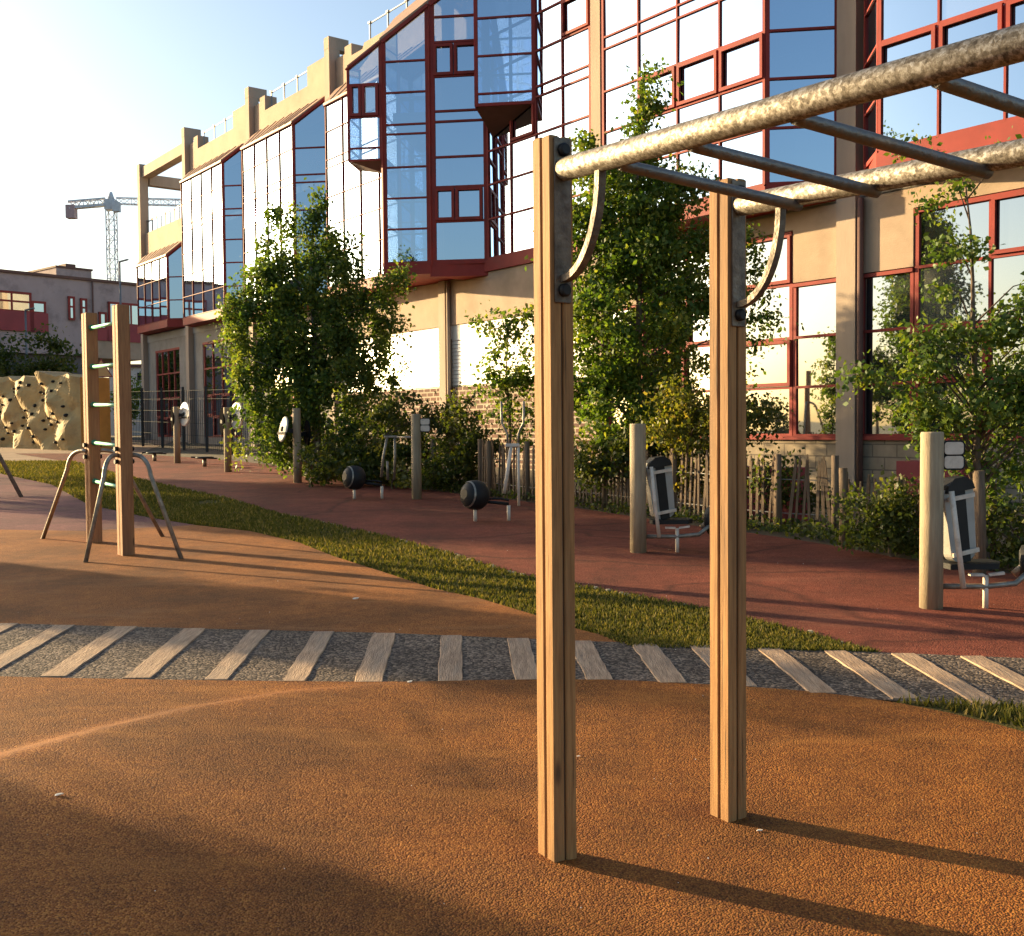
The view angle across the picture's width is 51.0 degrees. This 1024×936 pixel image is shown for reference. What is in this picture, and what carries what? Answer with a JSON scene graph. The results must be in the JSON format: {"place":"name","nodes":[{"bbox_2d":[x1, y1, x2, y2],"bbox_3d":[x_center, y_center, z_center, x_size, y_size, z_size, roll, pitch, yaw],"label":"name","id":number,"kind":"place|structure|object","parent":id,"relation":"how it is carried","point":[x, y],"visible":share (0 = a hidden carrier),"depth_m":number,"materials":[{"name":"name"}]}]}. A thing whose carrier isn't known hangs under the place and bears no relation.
{"place":"outdoors","nodes":[
{"label":"outdoors","id":0,"kind":"place"},
{"bbox_2d":[0,440,172,460],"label":"bare ground","id":1,"kind":"structure","parent":0,"point":[8,453],"depth_m":35.85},
{"bbox_2d":[0,371,110,449],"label":"climbing wall","id":2,"kind":"structure","parent":1,"relation":"on","point":[42,410],"depth_m":37.19,"materials":[{"name":"beige plastic"}]},
{"bbox_2d":[98,359,112,376],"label":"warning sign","id":3,"kind":"object","parent":1,"relation":"on","point":[104,372],"visible":0.46,"depth_m":40.83,"materials":[{"name":"metal"}]},
{"bbox_2d":[107,364,141,435],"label":"white house","id":4,"kind":"structure","parent":0,"point":[136,370],"depth_m":75.29,"materials":[{"name":"grey paint"}]},
{"bbox_2d":[0,0,414,377],"label":"sky","id":5,"kind":"structure","parent":0,"point":[92,91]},
{"bbox_2d":[0,460,881,651],"bbox_3d":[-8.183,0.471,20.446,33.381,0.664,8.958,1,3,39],"label":"grass verge","id":6,"kind":"object","parent":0,"point":[203,502],"depth_m":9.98,"materials":[{"name":"green plant"}]},
{"bbox_2d":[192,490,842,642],"bbox_3d":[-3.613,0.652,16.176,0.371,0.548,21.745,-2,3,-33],"label":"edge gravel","id":7,"kind":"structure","parent":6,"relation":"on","point":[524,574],"depth_m":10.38,"materials":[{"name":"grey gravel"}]},
{"bbox_2d":[0,624,1023,707],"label":"gravel path","id":8,"kind":"structure","parent":0,"point":[273,655],"depth_m":6.90,"materials":[{"name":"grey gravel"}]},
{"bbox_2d":[0,623,18,632],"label":"timber sleeper","id":9,"kind":"object","parent":8,"relation":"on","point":[4,627],"visible":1,"depth_m":8.08,"materials":[{"name":"brown wood"}]},
{"bbox_2d":[0,625,75,668],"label":"timber sleeper","id":10,"kind":"object","parent":8,"relation":"on","point":[8,657],"visible":1,"depth_m":7.47,"materials":[{"name":"brown wood"}]},
{"bbox_2d":[40,626,136,676],"bbox_3d":[-2.862,1.241,7.325,0.181,0.059,1.432,-1,2,-2],"label":"timber sleeper","id":11,"kind":"object","parent":8,"relation":"on","point":[75,661],"visible":1,"depth_m":7.21,"materials":[{"name":"brown wood"}]},
{"bbox_2d":[123,628,204,678],"bbox_3d":[-2.322,1.242,7.255,0.186,0.057,1.403,-1,2,-2],"label":"timber sleeper","id":12,"kind":"object","parent":8,"relation":"on","point":[154,663],"visible":1,"depth_m":7.14,"materials":[{"name":"brown wood"}]},
{"bbox_2d":[204,630,270,679],"bbox_3d":[-1.822,1.242,7.193,0.163,0.056,1.382,-1,2,-2],"label":"timber sleeper","id":13,"kind":"object","parent":8,"relation":"on","point":[231,662],"visible":1,"depth_m":7.07,"materials":[{"name":"brown wood"}]},
{"bbox_2d":[282,631,333,680],"bbox_3d":[-1.342,1.242,7.131,0.165,0.055,1.368,-1,2,-2],"label":"timber sleeper","id":14,"kind":"object","parent":8,"relation":"on","point":[305,662],"visible":1,"depth_m":7.02,"materials":[{"name":"brown wood"}]},
{"bbox_2d":[355,633,395,681],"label":"timber sleeper","id":15,"kind":"object","parent":8,"relation":"on","point":[373,667],"visible":0.97,"depth_m":6.98,"materials":[{"name":"brown wood"}]},
{"bbox_2d":[438,635,462,680],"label":"timber sleeper","id":16,"kind":"object","parent":8,"relation":"on","point":[450,664],"visible":0.98,"depth_m":6.94,"materials":[{"name":"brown wood"}]},
{"bbox_2d":[507,638,536,679],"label":"timber sleeper","id":17,"kind":"object","parent":8,"relation":"on","point":[523,664],"visible":0.88,"depth_m":6.92,"materials":[{"name":"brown wood"}]},
{"bbox_2d":[575,640,612,679],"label":"timber sleeper","id":18,"kind":"object","parent":8,"relation":"on","point":[590,662],"visible":0.81,"depth_m":6.86,"materials":[{"name":"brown wood"}]},
{"bbox_2d":[632,643,686,682],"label":"timber sleeper","id":19,"kind":"object","parent":8,"relation":"on","point":[657,662],"visible":1,"depth_m":6.79,"materials":[{"name":"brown wood"}]},
{"bbox_2d":[690,645,756,686],"bbox_3d":[1.318,1.244,6.766,0.186,0.045,1.038,-1,2,-3],"label":"timber sleeper","id":20,"kind":"object","parent":8,"relation":"on","point":[702,653],"visible":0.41,"depth_m":6.99,"materials":[{"name":"brown wood"}]},
{"bbox_2d":[757,647,836,693],"bbox_3d":[1.746,1.248,6.649,0.172,0.047,1.098,-1,2,-3],"label":"timber sleeper","id":21,"kind":"object","parent":8,"relation":"on","point":[802,676],"visible":1,"depth_m":6.56,"materials":[{"name":"brown wood"}]},
{"bbox_2d":[824,650,919,700],"bbox_3d":[2.167,1.252,6.536,0.164,0.047,1.139,-1,2,-3],"label":"timber sleeper","id":22,"kind":"object","parent":8,"relation":"on","point":[891,689],"visible":0.99,"depth_m":6.46,"materials":[{"name":"brown wood"}]},
{"bbox_2d":[891,653,999,704],"bbox_3d":[2.580,1.255,6.431,0.164,0.048,1.167,-1,2,-3],"label":"timber sleeper","id":23,"kind":"object","parent":8,"relation":"on","point":[963,689],"visible":0.91,"depth_m":6.39,"materials":[{"name":"brown wood"}]},
{"bbox_2d":[960,656,1023,690],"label":"timber sleeper","id":24,"kind":"object","parent":8,"relation":"on","point":[1002,672],"visible":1,"depth_m":6.54,"materials":[{"name":"brown wood"}]},
{"bbox_2d":[15,453,1023,657],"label":"red rubber path","id":25,"kind":"structure","parent":0,"point":[841,594],"depth_m":10.96,"materials":[{"name":"red rubber"}]},
{"bbox_2d":[142,452,166,460],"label":"twister platform","id":26,"kind":"structure","parent":25,"relation":"on","point":[154,456],"depth_m":29.53,"materials":[{"name":"metal"}]},
{"bbox_2d":[170,402,189,462],"bbox_3d":[-8.887,-0.915,28.534,0.268,1.670,1.132,-3,3,-44],"label":"disc exerciser","id":27,"kind":"object","parent":25,"relation":"on","point":[179,415],"visible":0.99,"depth_m":28.44,"materials":[{"name":"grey wood"}]},
{"bbox_2d":[191,456,216,466],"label":"twister platform","id":28,"kind":"structure","parent":25,"relation":"on","point":[204,459],"depth_m":26.96,"materials":[{"name":"metal"}]},
{"bbox_2d":[219,402,242,471],"bbox_3d":[-6.595,-0.694,24.970,0.268,1.670,1.132,-3,3,-44],"label":"disc exerciser","id":29,"kind":"object","parent":25,"relation":"on","point":[224,416],"visible":0.73,"depth_m":24.89,"materials":[{"name":"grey wood"}]},
{"bbox_2d":[277,408,312,482],"bbox_3d":[-4.366,-0.431,21.684,0.690,1.550,0.596,-2,3,-34],"label":"disc exerciser","id":30,"kind":"object","parent":25,"relation":"on","point":[284,429],"visible":0.95,"depth_m":21.56,"materials":[{"name":"grey wood"}]},
{"bbox_2d":[342,414,429,498],"bbox_3d":[-2.115,-0.170,18.113,1.515,1.470,0.545,-1,2,0],"label":"rider machine","id":31,"kind":"object","parent":25,"relation":"on","point":[354,478],"visible":0.96,"depth_m":17.91,"materials":[{"name":"grey metal"}]},
{"bbox_2d":[460,401,524,520],"bbox_3d":[-0.295,-0.085,14.786,0.879,1.660,0.415,-2,2,-24],"label":"rider machine","id":32,"kind":"object","parent":25,"relation":"on","point":[474,495],"visible":0.98,"depth_m":14.71,"materials":[{"name":"grey metal"}]},
{"bbox_2d":[630,424,709,552],"bbox_3d":[1.827,0.235,11.788,1.088,1.450,0.461,-1,2,0],"label":"leg press machine","id":33,"kind":"object","parent":25,"relation":"on","point":[652,477],"visible":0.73,"depth_m":11.65,"materials":[{"name":"grey wood"}]},
{"bbox_2d":[919,432,1023,609],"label":"leg press machine","id":34,"kind":"object","parent":25,"relation":"on","point":[947,521],"visible":0.97,"depth_m":8.48,"materials":[{"name":"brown wood"}]},
{"bbox_2d":[111,435,1023,701],"bbox_3d":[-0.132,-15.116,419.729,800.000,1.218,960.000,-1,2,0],"label":"ground","id":35,"kind":"structure","parent":0,"point":[199,451],"depth_m":18.28,"materials":[{"name":"soil"}]},
{"bbox_2d":[24,307,34,359],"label":"lamp pole","id":36,"kind":"object","parent":35,"relation":"on","point":[26,347],"visible":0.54,"depth_m":51.75,"materials":[{"name":"grey metal"}]},
{"bbox_2d":[0,323,81,376],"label":"hedge","id":37,"kind":"object","parent":35,"relation":"on","point":[6,370],"visible":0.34,"depth_m":49.64,"materials":[{"name":"green plant"}]},
{"bbox_2d":[0,263,140,373],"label":"red grey building","id":38,"kind":"structure","parent":35,"relation":"on","point":[61,297],"depth_m":56.70,"materials":[{"name":"concrete"}]},
{"bbox_2d":[0,290,33,331],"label":"window","id":39,"kind":"structure","parent":38,"relation":"in","point":[13,304],"depth_m":54.70,"materials":[{"name":"red paint"}]},
{"bbox_2d":[30,301,48,332],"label":"window","id":40,"kind":"structure","parent":38,"relation":"in","point":[40,315],"depth_m":55.63,"materials":[{"name":"red paint"}]},
{"bbox_2d":[67,296,74,319],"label":"window","id":41,"kind":"structure","parent":38,"relation":"in","point":[71,299],"depth_m":56.91,"materials":[{"name":"red paint"}]},
{"bbox_2d":[80,298,86,318],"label":"window","id":42,"kind":"structure","parent":38,"relation":"in","point":[83,301],"depth_m":57.37,"materials":[{"name":"red paint"}]},
{"bbox_2d":[98,312,108,340],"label":"window","id":43,"kind":"structure","parent":38,"relation":"in","point":[102,332],"depth_m":58.23,"materials":[{"name":"red paint"}]},
{"bbox_2d":[107,301,140,342],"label":"window","id":44,"kind":"structure","parent":38,"relation":"in","point":[134,337],"depth_m":59.50,"materials":[{"name":"red paint"}]},
{"bbox_2d":[0,474,192,530],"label":"purple rubber pad","id":45,"kind":"object","parent":35,"relation":"on","point":[30,509],"visible":0.89,"depth_m":16.43,"materials":[{"name":"rubber"}]},
{"bbox_2d":[0,453,22,496],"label":"ladder frame","id":46,"kind":"object","parent":45,"relation":"on","point":[11,478],"visible":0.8,"depth_m":18.87,"materials":[{"name":"metal"}]},
{"bbox_2d":[65,192,180,280],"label":"tower crane","id":47,"kind":"object","parent":35,"relation":"on","point":[110,203],"visible":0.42,"depth_m":124.58,"materials":[{"name":"paint"}]},
{"bbox_2d":[119,259,128,303],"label":"lamp pole","id":48,"kind":"object","parent":35,"relation":"on","point":[120,301],"visible":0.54,"depth_m":54.93,"materials":[{"name":"grey metal"}]},
{"bbox_2d":[110,367,141,424],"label":"tree","id":49,"kind":"object","parent":35,"relation":"on","point":[137,383],"visible":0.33,"depth_m":48.88,"materials":[{"name":"green plant"}]},
{"bbox_2d":[131,385,290,454],"bbox_3d":[-10.414,-1.568,35.212,0.098,2.504,13.545,-2,3,-39],"label":"fence","id":50,"kind":"object","parent":35,"relation":"on","point":[205,423],"visible":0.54,"depth_m":35.90,"materials":[{"name":"metal"}]},
{"bbox_2d":[267,420,345,464],"bbox_3d":[-4.983,-0.517,26.210,0.136,1.382,6.540,-2,3,-30],"label":"paling fence","id":51,"kind":"object","parent":35,"relation":"on","point":[291,440],"visible":0.02,"depth_m":27.27,"materials":[{"name":"brown wood"}]},
{"bbox_2d":[205,177,417,478],"bbox_3d":[-4.170,-2.848,22.382,4.698,6.380,2.433,-1,2,0],"label":"birch tree","id":52,"kind":"object","parent":35,"relation":"on","point":[312,376],"visible":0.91,"depth_m":22.32,"materials":[{"name":"green plant"}]},
{"bbox_2d":[0,525,623,641],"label":"orange rubber pad","id":53,"kind":"object","parent":35,"relation":"on","point":[219,578],"visible":0.93,"depth_m":9.55,"materials":[{"name":"orange rubber"}]},
{"bbox_2d":[41,304,182,561],"bbox_3d":[-4.529,-0.423,12.416,1.306,2.821,2.748,-2,3,-34],"label":"ladder frame","id":54,"kind":"object","parent":53,"relation":"on","point":[122,454],"visible":0.98,"depth_m":11.77,"materials":[{"name":"brown wood"}]},
{"bbox_2d":[301,427,342,476],"bbox_3d":[-3.993,-0.302,23.134,1.587,1.217,1.278,-2,2,-25],"label":"shrub","id":55,"kind":"object","parent":35,"relation":"on","point":[323,456],"visible":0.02,"depth_m":23.10,"materials":[{"name":"green plant"}]},
{"bbox_2d":[292,385,480,486],"bbox_3d":[-2.406,-0.570,20.690,3.623,2.077,2.014,-1,2,0],"label":"shrub","id":56,"kind":"object","parent":35,"relation":"on","point":[368,458],"visible":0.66,"depth_m":20.48,"materials":[{"name":"green plant"}]},
{"bbox_2d":[378,458,409,488],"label":"shrub","id":57,"kind":"object","parent":35,"relation":"on","point":[392,483],"visible":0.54,"depth_m":19.96,"materials":[{"name":"green plant"}]},
{"bbox_2d":[430,439,436,488],"bbox_3d":[-1.455,-0.036,20.013,0.150,1.036,0.119,-1,2,0],"label":"stake","id":58,"kind":"object","parent":35,"relation":"on","point":[433,444],"visible":0.19,"depth_m":19.96,"materials":[{"name":"brown wood"}]},
{"bbox_2d":[384,382,505,491],"bbox_3d":[-1.192,-0.515,19.480,2.242,2.082,1.330,-1,2,0],"label":"shrub","id":59,"kind":"object","parent":35,"relation":"on","point":[466,450],"visible":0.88,"depth_m":19.33,"materials":[{"name":"green plant"}]},
{"bbox_2d":[486,441,492,497],"bbox_3d":[-0.381,0.060,18.316,0.111,1.051,0.109,-1,2,0],"label":"stake","id":60,"kind":"object","parent":35,"relation":"on","point":[489,470],"visible":0.77,"depth_m":18.27,"materials":[{"name":"brown wood"}]},
{"bbox_2d":[464,299,534,493],"bbox_3d":[0.004,-1.144,18.222,1.643,3.482,1.168,-1,2,0],"label":"sapling","id":61,"kind":"object","parent":35,"relation":"on","point":[515,380],"visible":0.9,"depth_m":18.07,"materials":[{"name":"green plant"}]},
{"bbox_2d":[0,676,1023,935],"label":"orange rubber mound","id":62,"kind":"object","parent":35,"relation":"on","point":[422,796],"visible":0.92,"depth_m":4.26,"materials":[{"name":"orange rubber"}]},
{"bbox_2d":[43,550,968,934],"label":"grit","id":63,"kind":"object","parent":62,"relation":"on","point":[383,748],"visible":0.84,"depth_m":4.43,"materials":[{"name":"grey stone"}]},
{"bbox_2d":[533,22,1023,861],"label":"monkey bars","id":64,"kind":"object","parent":62,"relation":"on","point":[559,166],"visible":0.92,"depth_m":3.86,"materials":[{"name":"wood"}]},
{"bbox_2d":[135,0,1023,509],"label":"office building","id":65,"kind":"structure","parent":35,"relation":"on","point":[415,128],"depth_m":23.63,"materials":[{"name":"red paint"}]},
{"bbox_2d":[155,347,180,436],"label":"window","id":66,"kind":"structure","parent":65,"relation":"in","point":[167,360],"depth_m":44.07,"materials":[{"name":"red paint"}]},
{"bbox_2d":[202,338,241,437],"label":"window","id":67,"kind":"structure","parent":65,"relation":"in","point":[214,381],"depth_m":40.09,"materials":[{"name":"glass"}]},
{"bbox_2d":[275,330,309,415],"bbox_3d":[-7.079,-2.754,34.801,0.105,3.645,3.320,-2,3,-37],"label":"window","id":68,"kind":"structure","parent":65,"relation":"in","point":[309,330],"depth_m":35.28,"materials":[{"name":"glass"}]},
{"bbox_2d":[606,231,835,439],"bbox_3d":[3.780,-2.373,20.413,0.140,3.650,5.820,-2,3,-37],"label":"window","id":69,"kind":"structure","parent":65,"relation":"in","point":[799,370],"depth_m":18.89,"materials":[{"name":"white glass"}]},
{"bbox_2d":[896,460,969,503],"bbox_3d":[6.539,0.297,16.515,0.465,0.800,1.100,-2,3,-37],"label":"meter cabinet","id":70,"kind":"object","parent":65,"relation":"attached to","point":[906,468],"visible":0.18,"depth_m":16.60,"materials":[{"name":"red metal"}]},
{"bbox_2d":[863,188,1023,440],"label":"window","id":71,"kind":"structure","parent":65,"relation":"in","point":[894,295],"depth_m":16.70,"materials":[{"name":"clear glass"}]},
{"bbox_2d":[478,439,708,520],"bbox_3d":[1.138,0.163,16.495,0.186,1.196,5.669,-2,3,-36],"label":"paling fence","id":72,"kind":"object","parent":35,"relation":"on","point":[482,475],"visible":0.41,"depth_m":16.18,"materials":[{"name":"brown wood"}]},
{"bbox_2d":[256,456,1018,571],"bbox_3d":[0.283,0.310,18.875,2.383,0.959,24.696,-2,3,-33],"label":"ground cover","id":73,"kind":"object","parent":35,"relation":"on","point":[798,525],"visible":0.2,"depth_m":13.33,"materials":[{"name":"green plant"}]},
{"bbox_2d":[574,423,709,507],"bbox_3d":[1.783,0.032,15.985,2.689,1.397,1.465,-1,2,0],"label":"shrub","id":74,"kind":"object","parent":35,"relation":"on","point":[586,470],"visible":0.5,"depth_m":15.75,"materials":[{"name":"green plant"}]},
{"bbox_2d":[523,49,803,474],"bbox_3d":[2.238,-2.861,16.558,3.826,7.093,2.955,-2,3,-33],"label":"alder tree","id":75,"kind":"object","parent":35,"relation":"on","point":[627,247],"visible":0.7,"depth_m":16.12,"materials":[{"name":"green plant"}]},
{"bbox_2d":[625,359,794,518],"bbox_3d":[2.758,-0.358,14.911,2.389,2.292,1.388,-1,2,0],"label":"shrub","id":76,"kind":"object","parent":35,"relation":"on","point":[690,423],"visible":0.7,"depth_m":14.78,"materials":[{"name":"green plant"}]},
{"bbox_2d":[747,466,807,521],"bbox_3d":[3.563,0.340,14.633,0.425,0.720,0.900,-2,3,-37],"label":"meter cabinet","id":77,"kind":"object","parent":35,"relation":"on","point":[784,511],"visible":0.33,"depth_m":14.30,"materials":[{"name":"metal"}]},
{"bbox_2d":[746,453,838,533],"bbox_3d":[3.316,0.342,13.633,1.715,1.085,0.200,2,3,42],"label":"paling fence","id":78,"kind":"object","parent":35,"relation":"on","point":[776,497],"visible":0.57,"depth_m":13.38,"materials":[{"name":"brown wood"}]},
{"bbox_2d":[746,446,864,519],"bbox_3d":[3.749,0.277,13.984,1.662,1.140,1.190,-1,2,0],"label":"shrub","id":79,"kind":"object","parent":35,"relation":"on","point":[768,483],"visible":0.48,"depth_m":13.85,"materials":[{"name":"green plant"}]},
{"bbox_2d":[839,468,848,547],"bbox_3d":[3.706,0.487,11.979,0.114,0.982,0.109,-1,2,0],"label":"stake","id":80,"kind":"object","parent":35,"relation":"on","point":[843,478],"visible":0.56,"depth_m":11.94,"materials":[{"name":"brown wood"}]},
{"bbox_2d":[808,460,944,556],"bbox_3d":[3.965,0.462,11.289,1.454,1.158,1.055,-1,2,0],"label":"shrub","id":81,"kind":"object","parent":35,"relation":"on","point":[894,514],"visible":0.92,"depth_m":11.16,"materials":[{"name":"green plant"}]},
{"bbox_2d":[848,474,996,557],"bbox_3d":[4.255,0.559,11.381,0.088,0.951,1.892,-2,3,-34],"label":"paling fence","id":82,"kind":"object","parent":35,"relation":"on","point":[868,484],"visible":0.24,"depth_m":11.51,"materials":[{"name":"brown wood"}]},
{"bbox_2d":[824,123,1023,570],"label":"young tree","id":83,"kind":"object","parent":35,"relation":"on","point":[987,407],"visible":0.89,"depth_m":10.23,"materials":[{"name":"green plant"}]},
{"bbox_2d":[972,470,985,574],"bbox_3d":[4.362,0.564,10.011,0.124,1.082,0.119,-1,2,0],"label":"stake","id":84,"kind":"object","parent":35,"relation":"on","point":[979,502],"visible":0.65,"depth_m":9.96,"materials":[{"name":"brown wood"}]},
{"bbox_2d":[985,482,1023,563],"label":"shrub","id":85,"kind":"object","parent":35,"relation":"on","point":[1016,540],"visible":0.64,"depth_m":10.36,"materials":[{"name":"green plant"}]},
{"bbox_2d":[896,701,1023,731],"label":"grass corner","id":86,"kind":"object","parent":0,"point":[1016,727],"depth_m":5.69,"materials":[{"name":"green plant"}]},
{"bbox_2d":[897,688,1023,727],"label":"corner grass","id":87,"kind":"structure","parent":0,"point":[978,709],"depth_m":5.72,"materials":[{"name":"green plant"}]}
]}

